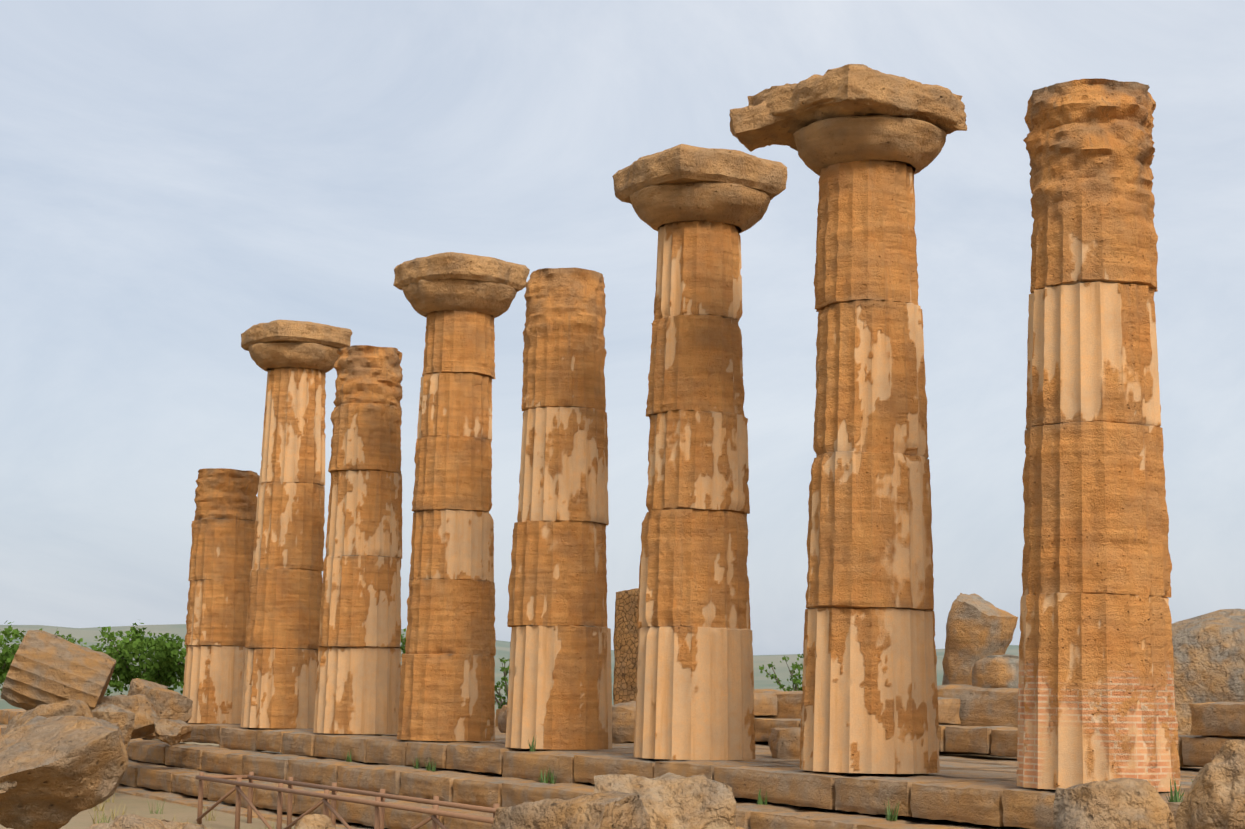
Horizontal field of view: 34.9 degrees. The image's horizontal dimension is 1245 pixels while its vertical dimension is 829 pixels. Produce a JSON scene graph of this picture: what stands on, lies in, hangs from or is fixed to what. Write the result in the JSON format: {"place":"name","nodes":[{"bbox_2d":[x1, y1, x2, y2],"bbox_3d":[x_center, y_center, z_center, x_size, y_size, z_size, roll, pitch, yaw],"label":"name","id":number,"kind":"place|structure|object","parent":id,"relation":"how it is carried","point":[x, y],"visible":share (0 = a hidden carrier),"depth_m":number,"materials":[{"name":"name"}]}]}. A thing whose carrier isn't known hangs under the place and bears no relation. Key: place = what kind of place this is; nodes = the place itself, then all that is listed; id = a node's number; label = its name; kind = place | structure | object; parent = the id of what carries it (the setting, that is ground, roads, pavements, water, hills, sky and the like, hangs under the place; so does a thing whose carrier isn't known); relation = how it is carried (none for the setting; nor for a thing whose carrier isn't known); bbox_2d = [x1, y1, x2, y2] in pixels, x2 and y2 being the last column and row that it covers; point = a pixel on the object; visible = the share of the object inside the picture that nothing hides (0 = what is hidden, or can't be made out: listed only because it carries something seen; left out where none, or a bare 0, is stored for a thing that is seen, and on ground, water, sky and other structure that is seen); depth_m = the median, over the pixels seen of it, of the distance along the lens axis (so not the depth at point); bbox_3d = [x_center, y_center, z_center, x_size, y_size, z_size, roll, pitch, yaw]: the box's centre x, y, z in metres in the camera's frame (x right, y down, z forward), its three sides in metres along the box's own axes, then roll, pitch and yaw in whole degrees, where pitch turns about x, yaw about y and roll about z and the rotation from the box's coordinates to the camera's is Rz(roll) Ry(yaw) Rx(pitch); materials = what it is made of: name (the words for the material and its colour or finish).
{"place":"outdoors","nodes":[
{"label":"outdoors","id":0,"kind":"place"},
{"bbox_2d":[0,624,1027,828],"bbox_3d":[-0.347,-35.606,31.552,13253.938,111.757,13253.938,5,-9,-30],"label":"ground","id":1,"kind":"structure","parent":0,"point":[138,805],"depth_m":753.65,"materials":[{"name":"beige soil"}]},
{"bbox_2d":[0,621,25,690],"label":"bush","id":2,"kind":"object","parent":1,"relation":"on","point":[7,654],"visible":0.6,"depth_m":89.71,"materials":[{"name":"green plant"}]},
{"bbox_2d":[4,628,92,661],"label":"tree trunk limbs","id":3,"kind":"object","parent":1,"relation":"on","point":[79,640],"depth_m":119.73,"materials":[{"name":"green plant"}]},
{"bbox_2d":[56,631,124,695],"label":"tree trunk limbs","id":4,"kind":"object","parent":1,"relation":"on","point":[95,649],"visible":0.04,"depth_m":169.98,"materials":[{"name":"green plant"}]},
{"bbox_2d":[0,630,192,747],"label":"fallen drum and blocks","id":5,"kind":"object","parent":1,"relation":"on","point":[48,675],"visible":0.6,"depth_m":45.27,"materials":[{"name":"stone"}]},
{"bbox_2d":[92,623,186,694],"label":"bush","id":6,"kind":"object","parent":1,"relation":"on","point":[161,665],"visible":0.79,"depth_m":104.16,"materials":[{"name":"green plant"}]},
{"bbox_2d":[91,794,274,828],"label":"dry grass tufts","id":7,"kind":"object","parent":1,"relation":"on","point":[156,812],"visible":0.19,"depth_m":38.58,"materials":[{"name":"beige plant"}]},
{"bbox_2d":[195,772,498,828],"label":"wooden fence","id":8,"kind":"object","parent":1,"relation":"on","point":[379,803],"visible":0.75,"depth_m":33.57,"materials":[{"name":"brown wood"}]},
{"bbox_2d":[400,628,405,656],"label":"foliage","id":9,"kind":"object","parent":1,"relation":"on","point":[403,642],"depth_m":218.88,"materials":[{"name":"green plant"}]},
{"bbox_2d":[495,657,509,708],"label":"foliage","id":10,"kind":"object","parent":1,"relation":"on","point":[501,703],"visible":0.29,"depth_m":398.15,"materials":[{"name":"green plant"}]},
{"bbox_2d":[0,709,1184,828],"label":"stone steps","id":11,"kind":"structure","parent":1,"relation":"on","point":[305,752],"depth_m":34.77,"materials":[{"name":"brown stone"}]},
{"bbox_2d":[344,736,1192,820],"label":"step weeds","id":12,"kind":"object","parent":11,"relation":"on","point":[889,815],"visible":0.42,"depth_m":28.32,"materials":[{"name":"green plant"}]},
{"bbox_2d":[0,715,1244,828],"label":"rocks","id":13,"kind":"object","parent":1,"relation":"on","point":[57,772],"visible":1,"depth_m":16.12,"materials":[{"name":"stone"}]},
{"bbox_2d":[759,654,803,690],"bbox_3d":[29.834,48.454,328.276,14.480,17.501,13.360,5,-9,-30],"label":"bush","id":14,"kind":"object","parent":1,"relation":"on","point":[795,681],"visible":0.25,"depth_m":328.94,"materials":[{"name":"green plant"}]},
{"bbox_2d":[1172,609,1244,734],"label":"outcrop rock","id":15,"kind":"object","parent":1,"relation":"on","point":[1209,656],"visible":0.1,"depth_m":40.50,"materials":[{"name":"stone"}]},
{"bbox_2d":[0,0,1244,654],"label":"sky","id":16,"kind":"structure","parent":0,"point":[179,178],"materials":[{"name":"grey"}]},
{"bbox_2d":[238,714,1202,793],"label":"temple floor","id":17,"kind":"structure","parent":0,"point":[981,766],"depth_m":32.73,"materials":[{"name":"stone"}]},
{"bbox_2d":[613,588,639,704],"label":"rubble pier","id":18,"kind":"structure","parent":17,"relation":"on","point":[626,642],"depth_m":54.20,"materials":[{"name":"brown stone"}]},
{"bbox_2d":[183,78,1179,791],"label":"column shafts","id":19,"kind":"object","parent":17,"relation":"on","point":[289,626],"depth_m":31.80,"materials":[{"name":"brown stone"}]},
{"bbox_2d":[241,64,966,372],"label":"column capitals","id":20,"kind":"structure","parent":19,"relation":"on","point":[850,113],"depth_m":32.32,"materials":[{"name":"stone"}]},
{"bbox_2d":[495,593,1244,766],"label":"stone blocks","id":21,"kind":"structure","parent":17,"relation":"on","point":[977,689],"depth_m":37.21,"materials":[{"name":"stone"}]}
]}

